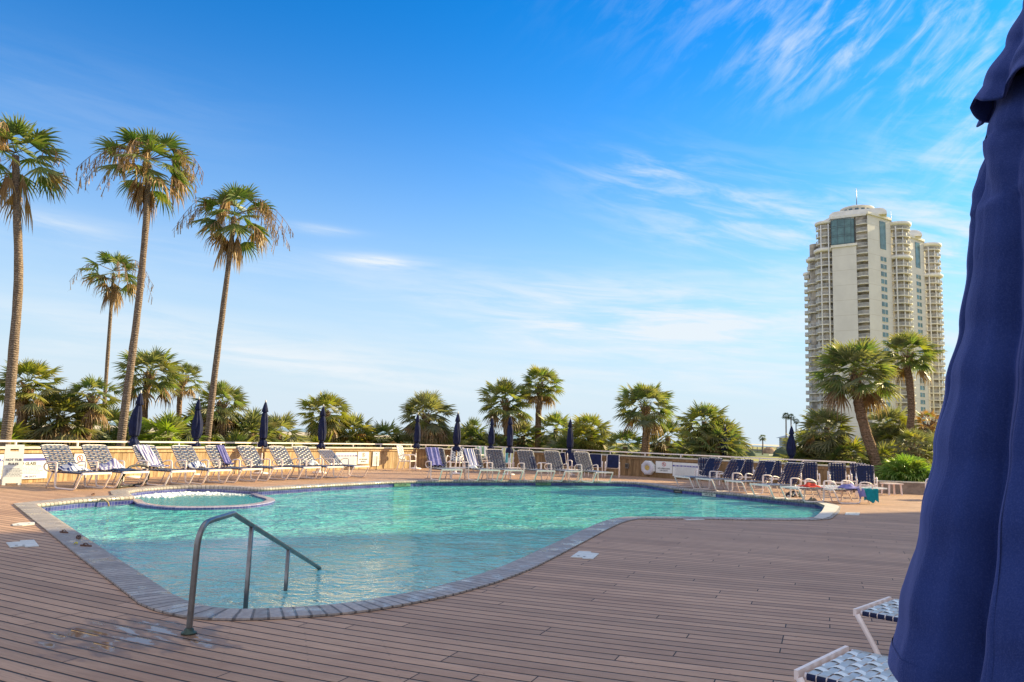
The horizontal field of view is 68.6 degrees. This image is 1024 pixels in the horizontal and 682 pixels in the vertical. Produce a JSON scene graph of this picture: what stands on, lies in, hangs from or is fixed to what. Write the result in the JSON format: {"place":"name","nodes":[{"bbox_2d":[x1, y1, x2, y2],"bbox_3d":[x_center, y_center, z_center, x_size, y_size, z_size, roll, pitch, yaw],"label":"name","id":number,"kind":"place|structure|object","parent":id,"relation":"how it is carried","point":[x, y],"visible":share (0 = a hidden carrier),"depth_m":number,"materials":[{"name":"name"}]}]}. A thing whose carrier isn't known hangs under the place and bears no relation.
{"place":"outdoors","nodes":[
{"label":"outdoors","id":0,"kind":"place"},
{"bbox_2d":[131,489,257,495],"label":"spa back wall","id":1,"kind":"structure","parent":0,"point":[191,490],"depth_m":20.06,"materials":[{"name":"blue tile"}]},
{"bbox_2d":[135,492,264,505],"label":"spa water","id":2,"kind":"structure","parent":0,"point":[226,498],"depth_m":17.97,"materials":[{"name":"liquid"}]},
{"bbox_2d":[134,491,243,497],"bbox_3d":[-8.380,3.917,19.178,1.431,0.056,2.768,-5,-10,42],"label":"spa foam","id":3,"kind":"object","parent":2,"relation":"on","point":[158,495],"visible":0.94,"depth_m":19.00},
{"bbox_2d":[133,493,274,509],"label":"spa wall","id":4,"kind":"structure","parent":0,"point":[266,502],"depth_m":16.42,"materials":[{"name":"blue tile"}]},
{"bbox_2d":[0,418,776,446],"bbox_3d":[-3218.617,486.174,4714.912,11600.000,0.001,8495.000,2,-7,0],"label":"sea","id":5,"kind":"structure","parent":0,"point":[304,430],"depth_m":1032.57,"materials":[{"name":"liquid"}]},
{"bbox_2d":[34,483,823,620],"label":"pool wall","id":6,"kind":"structure","parent":0,"point":[85,505],"depth_m":23.09,"materials":[{"name":"blue tile"}]},
{"bbox_2d":[49,486,821,608],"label":"pool water","id":7,"kind":"structure","parent":0,"point":[362,544],"depth_m":13.26,"materials":[{"name":"liquid"}]},
{"bbox_2d":[13,422,867,519],"bbox_3d":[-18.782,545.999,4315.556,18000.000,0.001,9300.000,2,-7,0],"label":"ground","id":8,"kind":"structure","parent":0,"point":[303,434],"depth_m":228.59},
{"bbox_2d":[0,420,39,483],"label":"fan palm bush","id":9,"kind":"object","parent":8,"relation":"on","point":[18,431],"visible":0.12,"depth_m":25.16,"materials":[{"name":"green plant"}]},
{"bbox_2d":[0,357,69,444],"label":"cabbage palm","id":10,"kind":"object","parent":8,"relation":"on","point":[25,393],"visible":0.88,"depth_m":25.66,"materials":[{"name":"green plant"}]},
{"bbox_2d":[0,113,74,445],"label":"tall palm","id":11,"kind":"object","parent":8,"relation":"on","point":[15,181],"visible":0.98,"depth_m":24.53,"materials":[{"name":"green plant"}]},
{"bbox_2d":[14,386,107,481],"bbox_3d":[-16.195,3.503,26.634,3.127,3.908,3.182,2,-7,0],"label":"fan palm bush","id":12,"kind":"object","parent":8,"relation":"on","point":[60,429],"visible":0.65,"depth_m":26.21,"materials":[{"name":"green plant"}]},
{"bbox_2d":[63,374,122,444],"bbox_3d":[-15.082,3.332,26.807,2.273,4.367,2.178,2,-7,0],"label":"cabbage palm","id":13,"kind":"object","parent":8,"relation":"on","point":[90,415],"visible":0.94,"depth_m":26.67,"materials":[{"name":"green plant"}]},
{"bbox_2d":[70,250,153,428],"bbox_3d":[-19.520,0.994,36.130,3.901,11.035,3.280,2,-7,0],"label":"tall palm","id":14,"kind":"object","parent":8,"relation":"on","point":[113,296],"visible":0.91,"depth_m":36.21,"materials":[{"name":"green plant"}]},
{"bbox_2d":[91,406,132,445],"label":"fan palm bush","id":15,"kind":"object","parent":8,"relation":"on","point":[115,413],"visible":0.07,"depth_m":29.39,"materials":[{"name":"green plant"}]},
{"bbox_2d":[99,417,159,445],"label":"fan palm bush","id":16,"kind":"object","parent":8,"relation":"on","point":[114,435],"visible":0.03,"depth_m":28.33,"materials":[{"name":"green plant"}]},
{"bbox_2d":[75,123,203,492],"bbox_3d":[-13.342,-1.192,26.238,4.270,13.313,3.598,2,-7,0],"label":"tall palm","id":17,"kind":"object","parent":8,"relation":"on","point":[140,191],"visible":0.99,"depth_m":26.46,"materials":[{"name":"green plant"}]},
{"bbox_2d":[111,346,187,429],"bbox_3d":[-14.564,3.028,29.831,3.018,5.763,2.824,4,-7,-15],"label":"cabbage palm","id":18,"kind":"object","parent":8,"relation":"on","point":[152,358],"visible":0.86,"depth_m":29.72,"materials":[{"name":"green plant"}]},
{"bbox_2d":[126,409,209,477],"bbox_3d":[-12.738,4.196,27.538,3.128,3.508,2.990,5,-8,-25],"label":"fan palm bush","id":19,"kind":"object","parent":8,"relation":"on","point":[170,423],"visible":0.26,"depth_m":27.40,"materials":[{"name":"green plant"}]},
{"bbox_2d":[167,361,206,438],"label":"cabbage palm","id":20,"kind":"object","parent":8,"relation":"on","point":[193,370],"visible":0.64,"depth_m":33.80,"materials":[{"name":"green plant"}]},
{"bbox_2d":[170,401,229,445],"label":"fan palm bush","id":21,"kind":"object","parent":8,"relation":"on","point":[192,412],"visible":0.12,"depth_m":31.45,"materials":[{"name":"green plant"}]},
{"bbox_2d":[191,379,250,441],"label":"cabbage palm","id":22,"kind":"object","parent":8,"relation":"on","point":[226,390],"visible":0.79,"depth_m":30.57,"materials":[{"name":"green plant"}]},
{"bbox_2d":[172,182,293,445],"bbox_3d":[-11.152,-0.236,29.140,4.164,12.294,3.505,-1,-8,20],"label":"tall palm","id":23,"kind":"object","parent":8,"relation":"on","point":[225,201],"visible":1,"depth_m":29.37,"materials":[{"name":"green plant"}]},
{"bbox_2d":[211,429,257,474],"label":"fan palm bush","id":24,"kind":"object","parent":8,"relation":"on","point":[235,437],"visible":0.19,"depth_m":29.36,"materials":[{"name":"green plant"}]},
{"bbox_2d":[221,406,284,446],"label":"fan palm bush","id":25,"kind":"object","parent":8,"relation":"on","point":[250,422],"visible":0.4,"depth_m":30.97,"materials":[{"name":"green plant"}]},
{"bbox_2d":[254,411,310,446],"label":"fan palm bush","id":26,"kind":"object","parent":8,"relation":"on","point":[286,422],"visible":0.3,"depth_m":32.59,"materials":[{"name":"green plant"}]},
{"bbox_2d":[294,390,352,446],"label":"cabbage palm","id":27,"kind":"object","parent":8,"relation":"on","point":[333,423],"visible":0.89,"depth_m":35.50,"materials":[{"name":"green plant"}]},
{"bbox_2d":[299,431,350,470],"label":"fan palm bush","id":28,"kind":"object","parent":8,"relation":"on","point":[316,440],"visible":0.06,"depth_m":35.00,"materials":[{"name":"green plant"}]},
{"bbox_2d":[329,412,381,469],"bbox_3d":[-7.762,5.193,36.626,2.966,3.628,2.959,2,-7,0],"label":"fan palm bush","id":29,"kind":"object","parent":8,"relation":"on","point":[364,435],"visible":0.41,"depth_m":36.25,"materials":[{"name":"green plant"}]},
{"bbox_2d":[369,418,407,446],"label":"fan palm bush","id":30,"kind":"object","parent":8,"relation":"on","point":[387,428],"visible":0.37,"depth_m":37.36,"materials":[{"name":"green plant"}]},
{"bbox_2d":[396,389,459,447],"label":"cabbage palm","id":31,"kind":"object","parent":8,"relation":"on","point":[430,431],"visible":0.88,"depth_m":38.31,"materials":[{"name":"green plant"}]},
{"bbox_2d":[449,417,489,447],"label":"fan palm bush","id":32,"kind":"object","parent":8,"relation":"on","point":[470,428],"visible":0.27,"depth_m":41.24,"materials":[{"name":"green plant"}]},
{"bbox_2d":[470,430,514,449],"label":"fan palm bush","id":33,"kind":"object","parent":8,"relation":"on","point":[498,440],"visible":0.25,"depth_m":40.03,"materials":[{"name":"green plant"}]},
{"bbox_2d":[476,377,534,442],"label":"cabbage palm","id":34,"kind":"object","parent":8,"relation":"on","point":[504,387],"visible":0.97,"depth_m":40.45,"materials":[{"name":"green plant"}]},
{"bbox_2d":[501,420,534,450],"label":"fan palm bush","id":35,"kind":"object","parent":8,"relation":"on","point":[521,440],"visible":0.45,"depth_m":42.23,"materials":[{"name":"green plant"}]},
{"bbox_2d":[521,364,565,450],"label":"cabbage palm","id":36,"kind":"object","parent":8,"relation":"on","point":[542,398],"visible":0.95,"depth_m":41.67,"materials":[{"name":"green plant"}]},
{"bbox_2d":[529,411,569,451],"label":"fan palm bush","id":37,"kind":"object","parent":8,"relation":"on","point":[550,420],"visible":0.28,"depth_m":41.35,"materials":[{"name":"green plant"}]},
{"bbox_2d":[541,430,591,451],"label":"fan palm bush","id":38,"kind":"object","parent":8,"relation":"on","point":[560,444],"visible":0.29,"depth_m":38.35,"materials":[{"name":"green plant"}]},
{"bbox_2d":[554,412,613,473],"bbox_3d":[3.754,5.703,39.216,3.585,4.052,3.379,2,-7,0],"label":"fan palm bush","id":39,"kind":"object","parent":8,"relation":"on","point":[583,428],"visible":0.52,"depth_m":38.78,"materials":[{"name":"green plant"}]},
{"bbox_2d":[598,428,651,475],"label":"fan palm bush","id":40,"kind":"object","parent":8,"relation":"on","point":[611,441],"visible":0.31,"depth_m":37.95,"materials":[{"name":"green plant"}]},
{"bbox_2d":[612,382,681,455],"bbox_3d":[6.592,4.754,37.225,3.470,5.630,3.240,2,-7,0],"label":"cabbage palm","id":41,"kind":"object","parent":8,"relation":"on","point":[644,418],"visible":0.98,"depth_m":36.97,"materials":[{"name":"green plant"}]},
{"bbox_2d":[649,417,691,457],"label":"fan palm bush","id":42,"kind":"object","parent":8,"relation":"on","point":[657,446],"visible":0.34,"depth_m":38.72,"materials":[{"name":"green plant"}]},
{"bbox_2d":[665,401,752,459],"bbox_3d":[9.408,5.121,35.285,3.866,4.745,4.369,6,-8,-30],"label":"fan palm bush","id":43,"kind":"object","parent":8,"relation":"on","point":[703,439],"visible":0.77,"depth_m":34.78,"materials":[{"name":"green plant"}]},
{"bbox_2d":[777,428,833,462],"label":"fan palm bush","id":44,"kind":"object","parent":8,"relation":"on","point":[798,454],"visible":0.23,"depth_m":34.05,"materials":[{"name":"green plant"}]},
{"bbox_2d":[795,406,859,464],"bbox_3d":[13.994,5.072,33.122,3.360,4.476,3.844,2,-7,0],"label":"fan palm bush","id":45,"kind":"object","parent":8,"relation":"on","point":[815,418],"visible":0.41,"depth_m":32.93,"materials":[{"name":"green plant"}]},
{"bbox_2d":[815,434,887,473],"bbox_3d":[14.431,5.610,32.140,3.053,3.537,2.845,2,-7,0],"label":"fan palm bush","id":46,"kind":"object","parent":8,"relation":"on","point":[857,446],"visible":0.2,"depth_m":31.88,"materials":[{"name":"green plant"}]},
{"bbox_2d":[806,336,903,478],"bbox_3d":[14.425,3.432,31.418,3.696,7.358,4.091,2,-7,0],"label":"cabbage palm","id":47,"kind":"object","parent":8,"relation":"on","point":[862,394],"visible":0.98,"depth_m":31.21,"materials":[{"name":"green plant"}]},
{"bbox_2d":[855,438,901,466],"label":"fan palm bush","id":48,"kind":"object","parent":8,"relation":"on","point":[883,449],"visible":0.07,"depth_m":32.92,"materials":[{"name":"green plant"}]},
{"bbox_2d":[857,404,925,455],"bbox_3d":[18.480,5.436,36.455,3.539,4.894,3.549,-1,-8,21],"label":"fan palm bush","id":49,"kind":"object","parent":8,"relation":"on","point":[887,430],"visible":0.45,"depth_m":36.33,"materials":[{"name":"green plant"}]},
{"bbox_2d":[858,480,926,493],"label":"planter wall","id":50,"kind":"structure","parent":8,"relation":"on","point":[910,487],"depth_m":28.04,"materials":[{"name":"paint"}]},
{"bbox_2d":[874,453,931,481],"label":"green bush","id":51,"kind":"object","parent":8,"relation":"on","point":[904,467],"visible":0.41,"depth_m":29.03,"materials":[{"name":"green plant"}]},
{"bbox_2d":[887,427,933,464],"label":"cabbage palm","id":52,"kind":"object","parent":8,"relation":"on","point":[914,437],"visible":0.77,"depth_m":31.57,"materials":[{"name":"green plant"}]},
{"bbox_2d":[879,327,946,451],"bbox_3d":[18.507,3.482,34.825,2.936,8.369,2.926,7,-9,-34],"label":"cabbage palm","id":53,"kind":"object","parent":8,"relation":"on","point":[909,361],"visible":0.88,"depth_m":34.90,"materials":[{"name":"green plant"}]},
{"bbox_2d":[914,408,938,458],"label":"cabbage palm","id":54,"kind":"object","parent":8,"relation":"on","point":[931,426],"visible":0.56,"depth_m":35.74,"materials":[{"name":"green plant"}]},
{"bbox_2d":[0,468,922,681],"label":"deck","id":55,"kind":"structure","parent":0,"point":[661,600],"depth_m":6.87,"materials":[{"name":"wood"}]},
{"bbox_2d":[0,444,24,484],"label":"folding sign","id":56,"kind":"object","parent":55,"relation":"on","point":[12,467],"visible":1,"depth_m":18.63,"materials":[{"name":"plastic"}]},
{"bbox_2d":[40,444,111,489],"bbox_3d":[-10.777,3.102,18.476,1.728,1.043,0.879,-1,-8,25],"label":"strap lounger","id":57,"kind":"object","parent":55,"relation":"on","point":[52,457],"visible":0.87,"depth_m":18.54,"materials":[{"name":"white paint"}]},
{"bbox_2d":[81,444,149,487],"bbox_3d":[-10.309,3.237,19.421,1.728,1.043,0.879,-1,-8,25],"label":"strap lounger","id":58,"kind":"object","parent":55,"relation":"on","point":[105,459],"visible":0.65,"depth_m":19.50,"materials":[{"name":"white paint"}]},
{"bbox_2d":[126,390,143,477],"bbox_3d":[-11.399,2.807,22.730,0.561,2.638,0.561,6,-8,-23],"label":"closed parasol","id":59,"kind":"object","parent":55,"relation":"on","point":[135,424],"visible":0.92,"depth_m":22.66,"materials":[{"name":"blue fabric"}]},
{"bbox_2d":[132,445,195,485],"bbox_3d":[-9.557,3.401,20.515,1.728,1.043,0.879,-2,-8,27],"label":"strap lounger","id":60,"kind":"object","parent":55,"relation":"on","point":[142,460],"visible":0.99,"depth_m":20.48,"materials":[{"name":"white paint"}]},
{"bbox_2d":[134,444,169,466],"bbox_3d":[-9.980,3.174,20.757,0.934,0.597,0.422,1,-7,10],"label":"towel","id":61,"kind":"object","parent":60,"relation":"hanging from","point":[148,454],"visible":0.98,"depth_m":20.76,"materials":[{"name":"fabric"}]},
{"bbox_2d":[189,397,202,474],"bbox_3d":[-10.509,3.141,24.919,0.549,2.583,0.549,-3,-9,32],"label":"closed parasol","id":62,"kind":"object","parent":55,"relation":"on","point":[197,428],"visible":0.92,"depth_m":24.86,"materials":[{"name":"blue fabric"}]},
{"bbox_2d":[171,445,231,484],"bbox_3d":[-8.963,3.551,21.546,1.728,1.043,0.879,-2,-8,28],"label":"strap lounger","id":63,"kind":"object","parent":55,"relation":"on","point":[192,457],"visible":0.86,"depth_m":21.65,"materials":[{"name":"white paint"}]},
{"bbox_2d":[0,440,413,483],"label":"timber wall","id":64,"kind":"structure","parent":55,"relation":"on","point":[388,457],"depth_m":24.91,"materials":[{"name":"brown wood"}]},
{"bbox_2d":[0,454,47,479],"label":"rules sign","id":65,"kind":"object","parent":64,"relation":"attached to","point":[33,464],"visible":0.62,"depth_m":19.65,"materials":[{"name":"plastic"}]},
{"bbox_2d":[335,452,356,465],"bbox_3d":[-6.913,4.941,31.247,0.024,0.600,1.320,-2,-8,29],"label":"rules sign","id":66,"kind":"object","parent":64,"relation":"attached to","point":[352,456],"visible":0.62,"depth_m":31.32,"materials":[{"name":"plastic"}]},
{"bbox_2d":[205,445,262,482],"bbox_3d":[-8.422,3.701,22.587,1.728,1.043,0.879,-2,-8,28],"label":"strap lounger","id":67,"kind":"object","parent":55,"relation":"on","point":[219,464],"visible":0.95,"depth_m":22.59,"materials":[{"name":"white paint"}]},
{"bbox_2d":[181,511,320,634],"bbox_3d":[-2.528,2.438,7.964,0.120,1.484,4.113,2,-7,1],"label":"pool handrail","id":68,"kind":"object","parent":55,"relation":"on","point":[189,629],"visible":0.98,"depth_m":6.98,"materials":[{"name":"metal"}]},
{"bbox_2d":[252,400,267,473],"bbox_3d":[-8.845,3.399,26.664,0.557,2.621,0.557,5,-9,-24],"label":"closed parasol","id":69,"kind":"object","parent":55,"relation":"on","point":[262,442],"visible":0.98,"depth_m":26.58,"materials":[{"name":"blue fabric"}]},
{"bbox_2d":[237,446,291,480],"bbox_3d":[-7.862,3.861,23.706,1.728,1.043,0.879,-2,-8,28],"label":"strap lounger","id":70,"kind":"object","parent":55,"relation":"on","point":[252,461],"visible":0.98,"depth_m":23.83,"materials":[{"name":"white paint"}]},
{"bbox_2d":[268,446,320,479],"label":"strap lounger","id":71,"kind":"object","parent":55,"relation":"on","point":[282,462],"visible":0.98,"depth_m":24.90,"materials":[{"name":"white paint"}]},
{"bbox_2d":[292,446,343,478],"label":"strap lounger","id":72,"kind":"object","parent":55,"relation":"on","point":[305,459],"visible":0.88,"depth_m":25.75,"materials":[{"name":"white paint"}]},
{"bbox_2d":[312,404,326,473],"bbox_3d":[-7.188,3.677,28.268,0.549,2.584,0.549,-5,-10,44],"label":"closed parasol","id":73,"kind":"object","parent":55,"relation":"on","point":[322,429],"visible":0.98,"depth_m":28.21,"materials":[{"name":"blue fabric"}]},
{"bbox_2d":[317,450,368,477],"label":"strap lounger","id":74,"kind":"object","parent":55,"relation":"on","point":[328,455],"visible":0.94,"depth_m":26.75,"materials":[{"name":"white paint"}]},
{"bbox_2d":[410,413,420,468],"bbox_3d":[-4.336,4.524,34.095,0.543,2.556,0.543,1,-7,8],"label":"closed parasol","id":75,"kind":"object","parent":55,"relation":"on","point":[417,436],"visible":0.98,"depth_m":34.03,"materials":[{"name":"blue fabric"}]},
{"bbox_2d":[13,480,840,619],"bbox_3d":[0.133,4.056,18.802,22.026,0.086,15.033,9,-10,-44],"label":"pool coping","id":76,"kind":"object","parent":55,"relation":"on","point":[139,588],"visible":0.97,"depth_m":9.22,"materials":[{"name":"concrete"}]},
{"bbox_2d":[814,502,838,518],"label":"pool corner paving","id":77,"kind":"structure","parent":76,"relation":"on","point":[829,510],"depth_m":19.05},
{"bbox_2d":[425,447,462,479],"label":"strap lounger","id":78,"kind":"object","parent":55,"relation":"on","point":[440,467],"visible":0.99,"depth_m":26.99,"materials":[{"name":"blue paint"}]},
{"bbox_2d":[426,447,442,465],"bbox_3d":[-2.815,4.187,27.230,0.532,0.655,0.562,6,-8,-30],"label":"towel","id":79,"kind":"object","parent":78,"relation":"on","point":[433,453],"visible":0.97,"depth_m":27.25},
{"bbox_2d":[449,411,460,473],"bbox_3d":[-2.278,4.190,30.941,0.547,2.571,0.547,1,-9,4],"label":"closed parasol","id":80,"kind":"object","parent":55,"relation":"on","point":[456,436],"visible":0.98,"depth_m":30.83,"materials":[{"name":"blue fabric"}]},
{"bbox_2d":[462,448,499,480],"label":"strap lounger","id":81,"kind":"object","parent":55,"relation":"on","point":[480,461],"visible":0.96,"depth_m":27.63,"materials":[{"name":"white paint"}]},
{"bbox_2d":[410,444,562,471],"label":"timber wall","id":82,"kind":"structure","parent":55,"relation":"on","point":[421,457],"depth_m":36.41,"materials":[{"name":"paint"}]},
{"bbox_2d":[486,449,523,480],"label":"strap lounger","id":83,"kind":"object","parent":55,"relation":"on","point":[497,462],"visible":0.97,"depth_m":28.23,"materials":[{"name":"white paint"}]},
{"bbox_2d":[502,414,514,474],"bbox_3d":[-0.107,4.380,31.756,0.541,2.545,0.541,-4,-9,40],"label":"closed parasol","id":84,"kind":"object","parent":55,"relation":"on","point":[509,449],"visible":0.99,"depth_m":31.71,"materials":[{"name":"blue fabric"}]},
{"bbox_2d":[517,450,554,480],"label":"strap lounger","id":85,"kind":"object","parent":55,"relation":"on","point":[528,462],"visible":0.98,"depth_m":28.69,"materials":[{"name":"white paint"}]},
{"bbox_2d":[543,451,582,481],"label":"strap lounger","id":86,"kind":"object","parent":55,"relation":"on","point":[557,460],"visible":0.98,"depth_m":29.02,"materials":[{"name":"white paint"}]},
{"bbox_2d":[573,451,612,482],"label":"strap lounger","id":87,"kind":"object","parent":55,"relation":"on","point":[585,460],"visible":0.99,"depth_m":29.07,"materials":[{"name":"white paint"}]},
{"bbox_2d":[604,455,619,478],"bbox_3d":[4.308,5.375,32.140,0.629,0.979,0.677,1,-7,11],"label":"sling chair","id":88,"kind":"object","parent":55,"relation":"on","point":[612,462],"visible":0.98,"depth_m":32.37,"materials":[{"name":"blue fabric"}]},
{"bbox_2d":[674,457,722,488],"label":"strap lounger","id":89,"kind":"object","parent":55,"relation":"on","point":[710,465],"visible":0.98,"depth_m":27.07,"materials":[{"name":"blue paint"}]},
{"bbox_2d":[561,449,855,485],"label":"timber wall","id":90,"kind":"structure","parent":55,"relation":"on","point":[635,462],"depth_m":33.20,"materials":[{"name":"paint"}]},
{"bbox_2d":[673,462,705,475],"bbox_3d":[7.718,5.627,32.694,1.534,0.600,0.024,-4,-9,37],"label":"rules sign","id":91,"kind":"object","parent":90,"relation":"attached to","point":[684,469],"visible":0.78,"depth_m":32.81,"materials":[{"name":"plastic"}]},
{"bbox_2d":[696,459,745,491],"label":"strap lounger","id":92,"kind":"object","parent":55,"relation":"on","point":[732,472],"visible":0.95,"depth_m":26.18,"materials":[{"name":"blue paint"}]},
{"bbox_2d":[724,460,775,493],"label":"strap lounger","id":93,"kind":"object","parent":55,"relation":"on","point":[759,474],"visible":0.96,"depth_m":25.33,"materials":[{"name":"white paint"}]},
{"bbox_2d":[750,462,803,498],"bbox_3d":[8.362,4.375,23.616,1.637,1.109,0.879,6,-8,-28],"label":"strap lounger","id":94,"kind":"object","parent":55,"relation":"on","point":[780,480],"visible":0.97,"depth_m":23.77,"materials":[{"name":"white paint"}]},
{"bbox_2d":[786,424,795,461],"bbox_3d":[11.850,4.798,31.755,0.538,2.531,0.538,7,-9,-36],"label":"closed parasol","id":95,"kind":"object","parent":55,"relation":"on","point":[791,447],"visible":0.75,"depth_m":31.71,"materials":[{"name":"blue fabric"}]},
{"bbox_2d":[780,478,839,502],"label":"strap lounger","id":96,"kind":"object","parent":55,"relation":"on","point":[810,488],"visible":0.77,"depth_m":22.35,"materials":[{"name":"white paint"}]},
{"bbox_2d":[800,462,820,493],"bbox_3d":[10.550,4.838,26.579,0.659,1.083,0.722,0,-8,17],"label":"strap chair","id":97,"kind":"object","parent":55,"relation":"on","point":[814,475],"visible":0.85,"depth_m":26.79,"materials":[{"name":"blue paint"}]},
{"bbox_2d":[828,463,849,494],"bbox_3d":[11.405,4.821,26.213,0.659,1.083,0.722,0,-8,17],"label":"strap chair","id":98,"kind":"object","parent":55,"relation":"on","point":[834,470],"visible":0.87,"depth_m":26.44,"materials":[{"name":"blue paint"}]},
{"bbox_2d":[794,645,897,681],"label":"strap lounger","id":99,"kind":"object","parent":55,"relation":"on","point":[810,671],"visible":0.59,"depth_m":4.20,"materials":[{"name":"white paint"}]},
{"bbox_2d":[816,480,886,503],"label":"strap lounger","id":100,"kind":"object","parent":55,"relation":"on","point":[848,490],"visible":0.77,"depth_m":22.24,"materials":[{"name":"white paint"}]},
{"bbox_2d":[855,465,877,497],"bbox_3d":[11.862,4.701,25.135,0.659,1.083,0.722,-1,-8,20],"label":"strap chair","id":101,"kind":"object","parent":55,"relation":"on","point":[863,472],"visible":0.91,"depth_m":25.36,"materials":[{"name":"blue paint"}]},
{"bbox_2d":[853,596,898,670],"bbox_3d":[3.522,1.990,5.359,0.879,0.944,1.828,9,-10,-44],"label":"strap lounger","id":102,"kind":"object","parent":55,"relation":"on","point":[866,609],"visible":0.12,"depth_m":5.69,"materials":[{"name":"white paint"}]},
{"bbox_2d":[888,0,1023,681],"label":"closed parasol","id":103,"kind":"object","parent":55,"relation":"on","point":[961,610],"visible":1,"depth_m":1.97,"materials":[{"name":"blue fabric"}]},
{"bbox_2d":[0,0,1022,445],"label":"sky","id":104,"kind":"structure","parent":0,"point":[607,195],"materials":[{"name":"blue"}]},
{"bbox_2d":[803,189,916,451],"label":"apartment tower","id":105,"kind":"structure","parent":0,"point":[856,275],"depth_m":259.39,"materials":[{"name":"beige paint"}]},
{"bbox_2d":[907,230,945,430],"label":"apartment tower","id":106,"kind":"structure","parent":0,"point":[927,290],"depth_m":316.36,"materials":[{"name":"beige paint"}]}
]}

